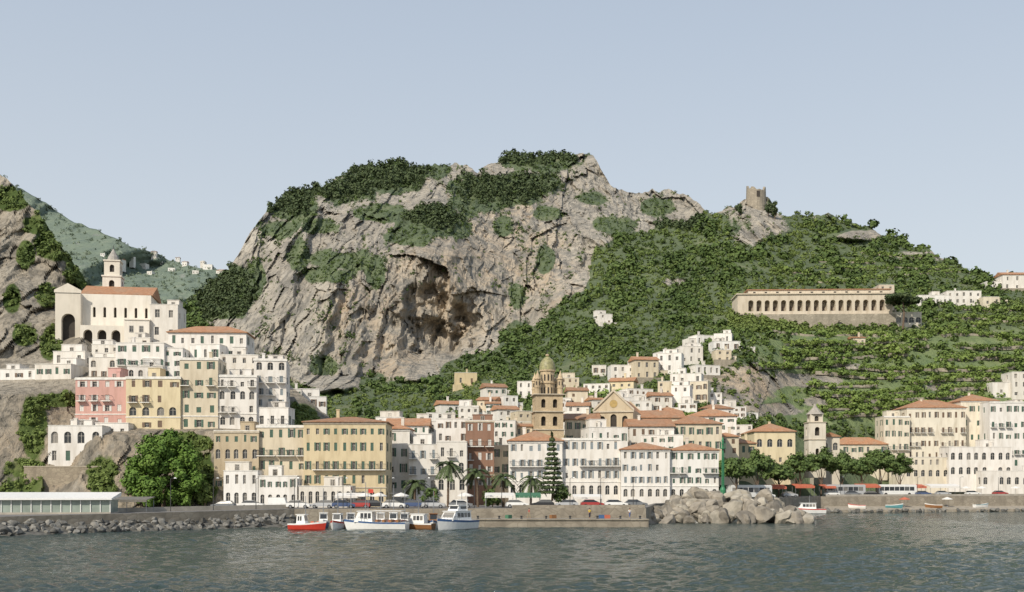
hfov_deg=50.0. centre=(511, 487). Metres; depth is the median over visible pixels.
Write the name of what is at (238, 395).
town house
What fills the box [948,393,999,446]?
hotel
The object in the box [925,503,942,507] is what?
beached boat
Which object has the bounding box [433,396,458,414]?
hillside house
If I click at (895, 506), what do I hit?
beached boat
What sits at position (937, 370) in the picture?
terrace wall
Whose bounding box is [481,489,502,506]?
shrub
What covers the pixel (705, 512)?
boulder
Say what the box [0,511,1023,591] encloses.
water
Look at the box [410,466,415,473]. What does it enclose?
window
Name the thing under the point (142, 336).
town house
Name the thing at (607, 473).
window
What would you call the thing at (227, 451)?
window
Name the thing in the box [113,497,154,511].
shelter
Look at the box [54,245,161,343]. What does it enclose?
hilltop church
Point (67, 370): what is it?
window
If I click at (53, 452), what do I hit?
window
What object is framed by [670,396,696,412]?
hillside house
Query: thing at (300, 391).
town house
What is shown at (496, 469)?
window
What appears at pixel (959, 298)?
hillside house
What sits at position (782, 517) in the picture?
boulder
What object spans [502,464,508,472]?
window
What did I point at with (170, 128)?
sky
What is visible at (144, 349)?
window
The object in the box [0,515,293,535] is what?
embankment
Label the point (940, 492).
parked car
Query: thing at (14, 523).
rock
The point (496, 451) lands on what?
window
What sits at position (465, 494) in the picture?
parasol
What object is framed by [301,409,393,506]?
seafront building
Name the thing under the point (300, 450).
window
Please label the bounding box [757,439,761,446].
window
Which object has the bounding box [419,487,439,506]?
shrub
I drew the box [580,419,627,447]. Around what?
town house
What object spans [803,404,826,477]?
church tower
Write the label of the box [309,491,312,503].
window
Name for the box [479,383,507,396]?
hillside house
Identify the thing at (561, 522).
quay
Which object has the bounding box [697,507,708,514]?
boulder
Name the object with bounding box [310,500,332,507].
parked car
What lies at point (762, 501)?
boulder
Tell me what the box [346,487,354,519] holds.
moored boat
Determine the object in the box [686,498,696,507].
boulder
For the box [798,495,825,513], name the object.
white yacht
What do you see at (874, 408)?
terrace wall
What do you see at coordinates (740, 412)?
hillside house
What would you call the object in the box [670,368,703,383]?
hillside house
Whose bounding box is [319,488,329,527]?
moored boat
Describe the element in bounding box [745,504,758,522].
boulder
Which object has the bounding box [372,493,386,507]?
parasol
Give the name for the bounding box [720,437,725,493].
beacon
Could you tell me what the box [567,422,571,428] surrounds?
window
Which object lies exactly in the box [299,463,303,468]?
window
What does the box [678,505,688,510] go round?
boulder
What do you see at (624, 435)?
window
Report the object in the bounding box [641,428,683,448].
town house
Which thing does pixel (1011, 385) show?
hillside house
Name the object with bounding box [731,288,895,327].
convent
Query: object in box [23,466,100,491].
masonry base
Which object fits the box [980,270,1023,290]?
hillside house
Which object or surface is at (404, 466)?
window
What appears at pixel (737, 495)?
boulder
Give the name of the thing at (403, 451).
window
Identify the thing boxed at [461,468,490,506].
palm tree
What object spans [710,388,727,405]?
hillside house
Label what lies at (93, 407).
window
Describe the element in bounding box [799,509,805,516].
boulder
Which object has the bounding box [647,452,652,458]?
window
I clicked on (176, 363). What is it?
window
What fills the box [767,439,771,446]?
window
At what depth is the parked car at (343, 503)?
193.84 m
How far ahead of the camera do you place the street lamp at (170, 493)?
176.82 m
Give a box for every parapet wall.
[118,504,288,511]
[512,505,644,507]
[826,494,1023,495]
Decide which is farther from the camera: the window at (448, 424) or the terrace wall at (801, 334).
the terrace wall at (801, 334)
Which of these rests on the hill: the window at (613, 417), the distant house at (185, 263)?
the distant house at (185, 263)
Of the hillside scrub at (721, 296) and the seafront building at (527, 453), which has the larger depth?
the hillside scrub at (721, 296)
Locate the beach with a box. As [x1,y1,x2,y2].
[824,506,1023,511]
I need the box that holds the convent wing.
[872,285,893,310]
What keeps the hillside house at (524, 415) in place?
on the mountain
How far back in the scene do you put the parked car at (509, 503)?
195.20 m
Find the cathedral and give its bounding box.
[593,389,639,426]
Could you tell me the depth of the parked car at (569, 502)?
195.09 m
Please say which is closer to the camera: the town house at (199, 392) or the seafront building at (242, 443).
the seafront building at (242, 443)
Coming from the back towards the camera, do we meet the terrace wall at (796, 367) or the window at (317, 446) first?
the terrace wall at (796, 367)
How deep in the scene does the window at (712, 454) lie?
227.85 m
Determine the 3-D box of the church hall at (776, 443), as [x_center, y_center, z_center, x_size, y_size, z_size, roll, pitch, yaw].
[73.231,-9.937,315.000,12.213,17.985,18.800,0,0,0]
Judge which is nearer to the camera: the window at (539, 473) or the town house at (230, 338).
the window at (539, 473)
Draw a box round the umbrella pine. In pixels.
[884,292,922,328]
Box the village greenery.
[399,324,762,413]
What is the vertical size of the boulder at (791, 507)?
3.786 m
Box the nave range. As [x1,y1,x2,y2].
[637,410,685,420]
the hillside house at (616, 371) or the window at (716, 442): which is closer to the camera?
the window at (716, 442)
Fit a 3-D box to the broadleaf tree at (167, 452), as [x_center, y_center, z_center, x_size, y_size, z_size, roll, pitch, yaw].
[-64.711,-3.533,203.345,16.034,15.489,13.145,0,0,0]
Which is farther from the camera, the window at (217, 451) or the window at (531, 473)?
the window at (531, 473)
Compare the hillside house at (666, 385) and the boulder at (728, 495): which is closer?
the boulder at (728, 495)
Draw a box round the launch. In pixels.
[402,500,435,529]
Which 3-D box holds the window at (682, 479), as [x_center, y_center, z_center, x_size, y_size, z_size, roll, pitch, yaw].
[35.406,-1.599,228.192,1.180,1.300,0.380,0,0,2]
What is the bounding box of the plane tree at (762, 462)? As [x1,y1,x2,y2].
[740,449,776,484]
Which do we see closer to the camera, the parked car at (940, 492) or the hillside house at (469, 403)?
the parked car at (940, 492)
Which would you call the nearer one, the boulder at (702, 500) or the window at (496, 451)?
the boulder at (702, 500)
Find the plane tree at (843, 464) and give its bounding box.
[823,452,855,484]
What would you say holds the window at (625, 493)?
in the seafront building at (647, 465)
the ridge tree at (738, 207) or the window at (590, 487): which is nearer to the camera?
the window at (590, 487)
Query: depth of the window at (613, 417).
272.43 m
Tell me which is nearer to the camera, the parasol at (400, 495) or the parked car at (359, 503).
the parked car at (359, 503)
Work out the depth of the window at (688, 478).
228.01 m
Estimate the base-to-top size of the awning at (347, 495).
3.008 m
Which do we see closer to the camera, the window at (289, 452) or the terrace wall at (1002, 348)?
the window at (289, 452)
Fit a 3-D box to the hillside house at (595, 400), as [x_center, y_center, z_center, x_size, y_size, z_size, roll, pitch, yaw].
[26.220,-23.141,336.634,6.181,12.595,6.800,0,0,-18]
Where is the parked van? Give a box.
[267,497,287,504]
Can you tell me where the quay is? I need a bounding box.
[343,518,648,527]
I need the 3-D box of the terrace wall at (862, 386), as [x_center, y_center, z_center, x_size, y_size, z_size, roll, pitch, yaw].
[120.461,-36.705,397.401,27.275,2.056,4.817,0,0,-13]
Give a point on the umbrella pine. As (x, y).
(907, 299)
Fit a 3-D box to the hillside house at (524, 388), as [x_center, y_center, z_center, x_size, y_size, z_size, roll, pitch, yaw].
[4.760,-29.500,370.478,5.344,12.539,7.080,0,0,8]
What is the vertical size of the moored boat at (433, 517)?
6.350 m
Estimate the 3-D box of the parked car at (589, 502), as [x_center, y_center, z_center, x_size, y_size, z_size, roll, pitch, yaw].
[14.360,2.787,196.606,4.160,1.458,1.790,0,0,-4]
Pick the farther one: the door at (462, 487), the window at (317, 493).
the door at (462, 487)
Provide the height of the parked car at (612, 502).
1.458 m
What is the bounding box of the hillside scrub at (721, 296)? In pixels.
[186,210,1023,436]
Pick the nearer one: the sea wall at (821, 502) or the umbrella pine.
the sea wall at (821, 502)
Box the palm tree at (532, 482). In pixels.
[517,475,546,504]
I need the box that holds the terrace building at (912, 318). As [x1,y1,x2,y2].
[893,309,921,326]
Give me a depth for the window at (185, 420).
221.92 m
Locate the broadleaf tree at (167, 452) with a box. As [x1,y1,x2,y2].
[118,428,208,506]
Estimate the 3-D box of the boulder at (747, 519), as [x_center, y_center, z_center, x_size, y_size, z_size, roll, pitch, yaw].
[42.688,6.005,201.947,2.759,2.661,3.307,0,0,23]
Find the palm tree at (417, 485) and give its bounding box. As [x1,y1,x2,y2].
[401,479,428,506]
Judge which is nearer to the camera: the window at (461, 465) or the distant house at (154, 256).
the window at (461, 465)
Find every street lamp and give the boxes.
[170,477,175,510]
[213,477,218,509]
[294,477,298,508]
[474,477,479,507]
[600,477,605,504]
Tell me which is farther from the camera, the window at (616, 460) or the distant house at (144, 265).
the distant house at (144, 265)
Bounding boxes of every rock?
[0,526,8,533]
[10,520,18,525]
[17,524,27,530]
[28,518,36,523]
[88,528,97,532]
[96,526,103,531]
[114,525,119,531]
[180,525,187,529]
[263,520,271,524]
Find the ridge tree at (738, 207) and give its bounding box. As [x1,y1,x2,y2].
[734,203,743,215]
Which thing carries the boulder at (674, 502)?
on the boulder
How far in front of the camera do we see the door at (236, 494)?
203.29 m
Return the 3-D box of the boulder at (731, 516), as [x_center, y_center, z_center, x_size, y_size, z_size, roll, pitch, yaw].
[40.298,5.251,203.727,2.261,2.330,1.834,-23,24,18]
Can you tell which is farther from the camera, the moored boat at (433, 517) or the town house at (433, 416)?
the town house at (433, 416)
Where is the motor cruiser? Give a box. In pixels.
[437,492,478,530]
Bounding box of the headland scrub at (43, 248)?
[0,184,319,501]
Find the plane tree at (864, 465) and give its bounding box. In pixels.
[848,457,876,483]
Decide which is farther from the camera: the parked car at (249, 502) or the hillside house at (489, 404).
the hillside house at (489, 404)
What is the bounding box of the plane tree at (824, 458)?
[806,446,837,495]
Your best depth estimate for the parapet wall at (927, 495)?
308.67 m
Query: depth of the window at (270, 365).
228.29 m
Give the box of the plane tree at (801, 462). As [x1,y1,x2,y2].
[781,450,818,496]
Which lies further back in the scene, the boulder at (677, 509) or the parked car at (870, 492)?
the parked car at (870, 492)
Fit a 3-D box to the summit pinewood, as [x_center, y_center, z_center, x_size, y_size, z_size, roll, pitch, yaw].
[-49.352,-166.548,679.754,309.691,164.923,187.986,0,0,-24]
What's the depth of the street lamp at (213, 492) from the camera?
182.05 m
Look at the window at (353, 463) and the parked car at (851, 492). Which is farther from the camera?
the parked car at (851, 492)
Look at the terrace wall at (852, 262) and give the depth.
576.07 m
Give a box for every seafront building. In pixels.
[213,421,259,490]
[223,461,263,504]
[256,425,303,485]
[258,465,301,504]
[299,476,355,503]
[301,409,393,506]
[392,417,414,502]
[408,434,436,502]
[436,441,467,505]
[465,414,494,504]
[494,438,508,504]
[507,427,563,503]
[562,431,620,504]
[619,437,671,504]
[670,437,720,495]
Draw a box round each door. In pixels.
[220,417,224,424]
[235,492,238,503]
[431,480,435,487]
[439,479,443,489]
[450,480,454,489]
[459,479,464,489]
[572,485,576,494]
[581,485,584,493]
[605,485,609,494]
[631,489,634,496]
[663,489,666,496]
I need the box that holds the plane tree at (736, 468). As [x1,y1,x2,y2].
[719,457,756,489]
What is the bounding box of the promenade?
[0,495,824,516]
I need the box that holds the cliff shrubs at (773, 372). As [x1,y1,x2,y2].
[201,151,980,382]
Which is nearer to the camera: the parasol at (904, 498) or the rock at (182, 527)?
the rock at (182, 527)
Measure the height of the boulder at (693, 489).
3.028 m
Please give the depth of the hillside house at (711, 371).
369.53 m
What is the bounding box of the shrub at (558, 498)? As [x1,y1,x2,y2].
[553,484,570,502]
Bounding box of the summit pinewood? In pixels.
[186,148,710,319]
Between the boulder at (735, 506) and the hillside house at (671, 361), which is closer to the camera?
the boulder at (735, 506)
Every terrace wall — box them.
[757,362,850,369]
[772,330,887,336]
[780,345,928,355]
[784,338,927,346]
[784,353,907,361]
[810,384,876,387]
[815,371,906,379]
[815,390,920,397]
[819,261,875,263]
[819,404,906,410]
[826,395,963,405]
[828,413,877,418]
[845,267,952,269]
[859,366,1014,372]
[913,377,996,384]
[930,320,1023,328]
[934,317,991,319]
[939,306,1018,311]
[940,356,1021,360]
[941,333,1023,340]
[949,387,985,391]
[956,346,1022,350]
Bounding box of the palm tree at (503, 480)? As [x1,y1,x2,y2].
[489,473,518,506]
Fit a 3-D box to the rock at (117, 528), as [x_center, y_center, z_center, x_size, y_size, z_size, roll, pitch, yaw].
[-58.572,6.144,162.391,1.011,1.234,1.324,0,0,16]
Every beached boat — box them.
[848,503,865,508]
[885,503,902,507]
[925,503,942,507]
[972,503,987,507]
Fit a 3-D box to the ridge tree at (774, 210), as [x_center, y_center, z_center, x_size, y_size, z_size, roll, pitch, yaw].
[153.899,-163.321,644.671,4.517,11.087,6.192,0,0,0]
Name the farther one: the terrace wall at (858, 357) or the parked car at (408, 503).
the terrace wall at (858, 357)
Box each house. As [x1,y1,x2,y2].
[0,364,34,379]
[35,357,88,379]
[47,418,109,465]
[53,344,91,366]
[74,368,127,422]
[89,351,115,376]
[91,339,116,356]
[95,422,133,430]
[115,337,172,368]
[121,259,125,271]
[125,368,180,428]
[127,358,165,375]
[128,332,158,341]
[129,257,135,267]
[139,263,148,268]
[150,300,185,340]
[151,251,157,259]
[165,347,189,376]
[166,326,255,353]
[179,352,225,428]
[182,260,188,266]
[190,344,226,358]
[200,260,206,267]
[203,264,213,269]
[218,369,258,428]
[219,347,261,374]
[253,353,289,406]
[257,401,294,424]
[290,383,302,395]
[299,388,326,413]
[376,411,402,420]
[386,418,431,433]
[416,413,435,443]
[426,412,447,420]
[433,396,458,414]
[436,413,467,443]
[453,369,476,391]
[458,400,478,406]
[458,402,487,417]
[476,392,499,411]
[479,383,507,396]
[484,396,500,413]
[490,405,519,419]
[494,420,517,444]
[499,395,523,410]
[510,406,531,423]
[514,416,532,436]
[517,381,531,397]
[561,373,578,388]
[563,397,591,413]
[563,398,571,408]
[563,401,566,410]
[563,409,600,437]
[564,383,592,401]
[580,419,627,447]
[583,383,610,396]
[584,392,603,410]
[592,365,606,375]
[593,310,616,325]
[607,361,630,382]
[607,384,652,396]
[608,373,638,390]
[617,391,632,401]
[623,415,675,445]
[628,352,667,384]
[631,395,651,409]
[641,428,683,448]
[646,387,673,409]
[657,349,683,373]
[658,377,671,392]
[658,407,677,409]
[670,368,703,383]
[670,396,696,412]
[671,381,692,406]
[673,415,723,460]
[675,343,702,364]
[682,331,713,345]
[686,405,737,434]
[688,361,725,378]
[690,381,709,404]
[698,400,734,413]
[708,337,754,352]
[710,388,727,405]
[711,346,736,366]
[714,330,732,340]
[719,427,740,484]
[723,400,757,424]
[736,425,751,438]
[739,434,757,484]
[840,437,887,479]
[848,332,866,344]
[916,291,948,305]
[940,288,980,305]
[978,297,1007,307]
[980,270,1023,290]
[986,372,1023,399]
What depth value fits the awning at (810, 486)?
297.24 m
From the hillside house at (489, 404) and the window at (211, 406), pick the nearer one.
the window at (211, 406)
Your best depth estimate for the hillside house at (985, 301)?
479.10 m
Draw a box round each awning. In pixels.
[335,493,361,507]
[485,493,513,507]
[515,493,540,500]
[573,494,601,502]
[771,485,786,496]
[792,484,814,496]
[819,484,835,495]
[854,484,880,491]
[916,484,926,487]
[925,484,960,492]
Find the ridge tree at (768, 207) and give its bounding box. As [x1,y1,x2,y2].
[764,203,772,215]
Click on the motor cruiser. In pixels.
(454, 517)
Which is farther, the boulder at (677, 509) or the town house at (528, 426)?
the town house at (528, 426)
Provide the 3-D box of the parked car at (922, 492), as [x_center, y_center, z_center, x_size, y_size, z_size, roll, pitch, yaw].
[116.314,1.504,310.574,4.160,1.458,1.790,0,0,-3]
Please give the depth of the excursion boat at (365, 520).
170.20 m
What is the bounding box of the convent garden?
[725,311,906,333]
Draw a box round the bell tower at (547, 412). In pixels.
[530,350,564,438]
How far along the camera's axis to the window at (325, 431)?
208.88 m
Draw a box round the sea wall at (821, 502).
[0,496,1023,525]
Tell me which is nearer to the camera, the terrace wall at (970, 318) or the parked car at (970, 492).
the parked car at (970, 492)
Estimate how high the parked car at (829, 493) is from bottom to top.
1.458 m
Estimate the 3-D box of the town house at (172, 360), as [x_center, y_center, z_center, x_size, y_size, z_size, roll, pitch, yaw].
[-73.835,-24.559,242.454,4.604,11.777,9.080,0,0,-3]
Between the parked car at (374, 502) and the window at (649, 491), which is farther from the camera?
the window at (649, 491)
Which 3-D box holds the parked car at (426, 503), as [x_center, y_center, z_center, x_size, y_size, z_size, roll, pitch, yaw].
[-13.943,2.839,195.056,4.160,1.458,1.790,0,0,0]
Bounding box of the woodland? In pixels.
[3,175,215,303]
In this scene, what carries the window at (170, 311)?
in the town house at (170, 315)
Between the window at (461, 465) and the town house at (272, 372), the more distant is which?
the town house at (272, 372)
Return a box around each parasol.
[357,493,371,496]
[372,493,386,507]
[394,493,408,507]
[457,493,472,495]
[899,497,909,506]
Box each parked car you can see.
[210,501,235,505]
[240,500,264,504]
[286,500,309,507]
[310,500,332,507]
[332,500,354,507]
[353,500,369,507]
[367,500,384,507]
[382,500,405,507]
[404,500,423,507]
[421,500,444,507]
[449,500,472,507]
[505,500,528,507]
[531,500,554,504]
[555,500,578,504]
[580,499,603,504]
[604,499,627,504]
[624,499,647,505]
[781,492,797,496]
[824,491,839,495]
[845,491,861,493]
[864,491,879,493]
[915,491,931,493]
[935,491,950,493]
[964,491,980,493]
[992,491,1008,493]
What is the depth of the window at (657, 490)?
227.29 m
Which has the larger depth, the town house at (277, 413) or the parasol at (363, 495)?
the town house at (277, 413)
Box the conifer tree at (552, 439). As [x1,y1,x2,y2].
[537,431,565,500]
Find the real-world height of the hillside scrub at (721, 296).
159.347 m
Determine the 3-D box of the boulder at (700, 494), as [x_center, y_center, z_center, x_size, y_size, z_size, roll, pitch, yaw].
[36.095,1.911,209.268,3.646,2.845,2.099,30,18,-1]
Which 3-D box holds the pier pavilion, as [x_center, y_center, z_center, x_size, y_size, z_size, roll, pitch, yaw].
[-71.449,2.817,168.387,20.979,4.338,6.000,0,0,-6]
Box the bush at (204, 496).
[194,481,214,505]
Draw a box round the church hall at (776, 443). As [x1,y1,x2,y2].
[739,422,796,484]
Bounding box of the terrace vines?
[563,249,1023,419]
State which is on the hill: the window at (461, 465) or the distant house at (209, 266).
the distant house at (209, 266)
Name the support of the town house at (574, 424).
on the mountain
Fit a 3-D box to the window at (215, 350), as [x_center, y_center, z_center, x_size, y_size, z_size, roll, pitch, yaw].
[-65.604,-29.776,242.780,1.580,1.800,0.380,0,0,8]
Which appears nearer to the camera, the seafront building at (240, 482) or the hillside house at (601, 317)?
the seafront building at (240, 482)
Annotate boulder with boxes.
[652,516,661,522]
[653,509,664,518]
[659,514,675,523]
[661,505,673,512]
[669,494,679,499]
[670,511,682,522]
[671,498,682,507]
[672,507,683,511]
[674,510,689,522]
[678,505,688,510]
[681,492,693,498]
[683,515,694,522]
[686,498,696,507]
[688,486,698,494]
[688,501,705,522]
[691,503,705,513]
[693,488,707,497]
[693,499,705,502]
[694,491,709,498]
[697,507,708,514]
[698,514,708,522]
[699,510,710,518]
[700,513,710,522]
[705,505,718,511]
[706,491,715,495]
[706,499,717,505]
[709,510,722,522]
[712,492,725,504]
[717,499,723,507]
[719,508,728,522]
[723,490,741,500]
[723,499,743,519]
[728,511,734,522]
[731,492,742,499]
[736,510,755,523]
[737,489,751,495]
[737,514,750,523]
[743,494,751,498]
[743,499,755,509]
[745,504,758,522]
[754,488,772,501]
[754,506,773,522]
[757,497,766,506]
[766,506,782,522]
[768,499,782,512]
[773,497,784,507]
[774,510,791,522]
[783,505,796,511]
[785,518,794,522]
[790,511,801,517]
[794,517,803,523]
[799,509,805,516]
[803,513,814,522]
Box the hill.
[1,175,219,303]
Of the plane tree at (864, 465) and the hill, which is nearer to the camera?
the plane tree at (864, 465)
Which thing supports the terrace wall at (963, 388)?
on the mountain
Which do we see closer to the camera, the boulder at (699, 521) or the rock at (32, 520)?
the rock at (32, 520)
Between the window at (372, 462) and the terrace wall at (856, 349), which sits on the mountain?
the terrace wall at (856, 349)
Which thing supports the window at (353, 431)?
in the seafront building at (357, 451)
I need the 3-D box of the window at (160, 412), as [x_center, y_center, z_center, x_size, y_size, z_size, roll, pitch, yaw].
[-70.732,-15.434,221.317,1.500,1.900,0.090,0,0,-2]
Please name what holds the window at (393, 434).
in the seafront building at (402, 436)
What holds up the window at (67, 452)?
in the town house at (66, 444)
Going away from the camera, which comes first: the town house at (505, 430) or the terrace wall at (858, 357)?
the town house at (505, 430)
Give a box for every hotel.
[875,410,909,478]
[889,457,948,493]
[893,399,967,456]
[939,439,1011,491]
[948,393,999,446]
[976,465,1023,493]
[979,399,1023,470]
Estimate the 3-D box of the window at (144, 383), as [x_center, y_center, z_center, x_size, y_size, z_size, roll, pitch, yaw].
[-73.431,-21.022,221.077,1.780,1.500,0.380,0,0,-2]
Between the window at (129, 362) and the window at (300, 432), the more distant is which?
the window at (129, 362)
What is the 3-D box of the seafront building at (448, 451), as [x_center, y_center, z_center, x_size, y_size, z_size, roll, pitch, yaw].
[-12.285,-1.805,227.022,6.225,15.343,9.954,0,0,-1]
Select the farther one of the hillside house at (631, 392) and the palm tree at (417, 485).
the hillside house at (631, 392)
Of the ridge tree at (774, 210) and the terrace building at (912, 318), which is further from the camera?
the ridge tree at (774, 210)
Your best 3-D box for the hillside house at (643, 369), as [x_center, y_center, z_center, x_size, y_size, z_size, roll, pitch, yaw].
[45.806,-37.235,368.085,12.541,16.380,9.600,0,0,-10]
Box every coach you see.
[726,485,771,496]
[824,485,865,493]
[876,484,916,493]
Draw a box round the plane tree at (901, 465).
[882,453,914,483]
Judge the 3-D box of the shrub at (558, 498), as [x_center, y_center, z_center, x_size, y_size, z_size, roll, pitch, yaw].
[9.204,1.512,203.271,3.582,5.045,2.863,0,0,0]
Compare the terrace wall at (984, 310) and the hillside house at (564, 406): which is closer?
the hillside house at (564, 406)
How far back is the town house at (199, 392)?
222.04 m
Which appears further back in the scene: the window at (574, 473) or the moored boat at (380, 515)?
the window at (574, 473)
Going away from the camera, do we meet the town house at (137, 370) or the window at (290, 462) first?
the window at (290, 462)
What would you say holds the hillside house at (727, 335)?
on the mountain
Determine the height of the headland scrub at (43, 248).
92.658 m
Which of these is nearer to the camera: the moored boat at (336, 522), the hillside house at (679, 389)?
the moored boat at (336, 522)
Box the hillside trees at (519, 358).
[183,210,1023,436]
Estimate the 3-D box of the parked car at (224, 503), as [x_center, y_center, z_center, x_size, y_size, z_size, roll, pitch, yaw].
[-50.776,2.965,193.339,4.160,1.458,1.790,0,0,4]
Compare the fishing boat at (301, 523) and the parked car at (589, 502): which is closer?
the fishing boat at (301, 523)
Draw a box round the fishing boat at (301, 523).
[287,496,325,529]
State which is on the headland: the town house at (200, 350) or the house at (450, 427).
the town house at (200, 350)
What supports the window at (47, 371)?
in the town house at (70, 367)
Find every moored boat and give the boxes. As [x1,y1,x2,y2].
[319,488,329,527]
[330,495,345,529]
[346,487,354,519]
[376,497,384,521]
[388,485,397,521]
[400,505,409,521]
[428,491,437,528]
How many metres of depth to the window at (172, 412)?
221.43 m
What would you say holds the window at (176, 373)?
in the town house at (172, 360)
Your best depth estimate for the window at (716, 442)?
265.86 m
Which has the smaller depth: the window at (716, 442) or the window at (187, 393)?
the window at (187, 393)
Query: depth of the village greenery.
379.28 m
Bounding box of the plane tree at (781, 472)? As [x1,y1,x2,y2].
[758,463,796,496]
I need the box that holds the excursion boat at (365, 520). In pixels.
[344,489,408,529]
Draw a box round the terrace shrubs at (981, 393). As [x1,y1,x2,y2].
[750,328,1023,427]
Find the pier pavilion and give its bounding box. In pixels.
[0,492,120,514]
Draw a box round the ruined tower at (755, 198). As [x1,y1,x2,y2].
[746,186,765,210]
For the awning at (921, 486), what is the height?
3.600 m
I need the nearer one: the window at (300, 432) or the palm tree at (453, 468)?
the palm tree at (453, 468)
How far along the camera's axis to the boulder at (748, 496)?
208.08 m
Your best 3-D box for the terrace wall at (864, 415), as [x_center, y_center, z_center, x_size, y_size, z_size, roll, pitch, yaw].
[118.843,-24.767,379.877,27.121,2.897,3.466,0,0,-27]
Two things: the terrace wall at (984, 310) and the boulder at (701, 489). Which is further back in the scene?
the terrace wall at (984, 310)
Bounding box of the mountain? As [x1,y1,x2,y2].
[186,153,1023,497]
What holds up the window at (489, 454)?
in the seafront building at (480, 434)
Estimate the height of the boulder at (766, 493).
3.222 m
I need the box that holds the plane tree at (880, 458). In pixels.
[863,449,896,483]
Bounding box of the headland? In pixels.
[0,175,328,507]
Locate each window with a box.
[15,373,22,376]
[45,369,50,373]
[52,432,57,442]
[52,451,55,460]
[63,369,69,373]
[65,432,70,442]
[66,451,69,460]
[78,381,86,386]
[78,432,84,442]
[90,381,98,386]
[91,371,96,376]
[91,404,97,410]
[103,405,111,410]
[110,361,114,366]
[115,381,122,386]
[117,359,125,364]
[118,346,125,351]
[128,361,137,364]
[129,395,137,401]
[130,407,135,415]
[142,345,149,351]
[142,380,150,386]
[142,395,148,401]
[142,422,150,426]
[143,407,148,415]
[155,310,159,316]
[155,327,158,334]
[157,407,163,415]
[169,310,172,317]
[169,407,175,415]
[170,382,178,386]
[174,361,179,365]
[174,371,179,375]
[183,391,189,397]
[184,419,187,426]
[194,393,202,397]
[194,420,202,426]
[195,380,202,385]
[207,362,214,368]
[207,393,215,397]
[208,422,214,426]
[210,405,213,412]
[212,349,217,356]
[216,449,219,458]
[220,391,224,398]
[226,449,229,458]
[226,493,229,500]
[230,417,234,424]
[231,391,234,398]
[234,449,237,458]
[240,391,244,398]
[243,449,246,458]
[249,391,253,399]
[250,436,256,441]
[253,449,256,458]
[256,363,261,369]
[259,448,264,454]
[259,460,264,468]
[260,416,263,423]
[268,363,272,369]
[279,363,283,369]
[287,450,293,454]
[288,429,294,436]
[289,461,292,468]
[298,430,302,436]
[298,448,303,454]
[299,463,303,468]
[305,461,310,468]
[305,475,310,483]
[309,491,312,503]
[314,442,320,450]
[314,475,320,483]
[316,491,318,501]
[319,402,325,406]
[323,429,329,433]
[323,442,329,450]
[323,461,329,468]
[331,491,334,501]
[332,461,338,468]
[342,429,347,433]
[351,429,356,433]
[351,442,356,450]
[351,461,356,468]
[360,442,365,450]
[369,461,374,468]
[378,429,383,433]
[378,475,383,483]
[392,433,395,440]
[392,448,395,456]
[400,464,406,471]
[401,449,406,456]
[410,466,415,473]
[420,451,425,457]
[441,447,443,456]
[446,422,450,427]
[459,463,463,472]
[461,422,465,427]
[461,434,465,439]
[468,424,472,430]
[478,423,481,430]
[478,452,481,459]
[486,453,491,459]
[486,466,492,471]
[494,449,499,456]
[494,467,499,472]
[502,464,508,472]
[510,471,515,477]
[511,444,515,450]
[528,471,533,476]
[537,471,542,477]
[564,441,568,448]
[564,459,568,465]
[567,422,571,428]
[572,442,577,448]
[572,459,577,465]
[572,471,577,477]
[575,423,580,428]
[581,459,585,465]
[581,471,585,477]
[588,470,593,477]
[589,485,592,493]
[597,442,602,448]
[597,485,601,494]
[605,471,610,477]
[606,459,610,465]
[611,414,616,426]
[613,458,618,465]
[613,471,618,477]
[614,485,617,494]
[622,433,626,440]
[622,464,627,470]
[623,489,627,496]
[631,452,635,458]
[639,452,644,458]
[639,477,643,482]
[640,489,643,496]
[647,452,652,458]
[647,477,652,482]
[648,489,651,496]
[655,477,660,482]
[656,489,659,496]
[672,453,676,458]
[680,427,684,433]
[680,477,684,482]
[687,477,692,482]
[689,427,693,433]
[696,477,700,482]
[704,453,708,458]
[706,427,712,433]
[711,453,716,458]
[715,441,720,447]
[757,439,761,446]
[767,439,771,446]
[777,439,781,446]
[787,439,791,446]
[833,443,837,449]
[991,406,995,411]
[1007,406,1011,411]
[1014,433,1018,438]
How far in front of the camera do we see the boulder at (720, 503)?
207.06 m
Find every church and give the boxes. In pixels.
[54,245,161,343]
[810,432,840,484]
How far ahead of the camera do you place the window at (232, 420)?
223.17 m
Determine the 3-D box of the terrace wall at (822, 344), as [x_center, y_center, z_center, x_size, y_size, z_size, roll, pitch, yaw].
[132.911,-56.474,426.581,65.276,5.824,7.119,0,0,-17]
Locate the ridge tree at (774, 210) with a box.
[770,201,777,218]
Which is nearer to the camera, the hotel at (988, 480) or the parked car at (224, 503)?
the parked car at (224, 503)
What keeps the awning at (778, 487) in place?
on the promenade
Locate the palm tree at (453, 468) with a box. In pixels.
[434,460,463,506]
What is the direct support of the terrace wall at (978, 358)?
on the mountain
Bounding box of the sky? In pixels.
[0,0,1023,276]

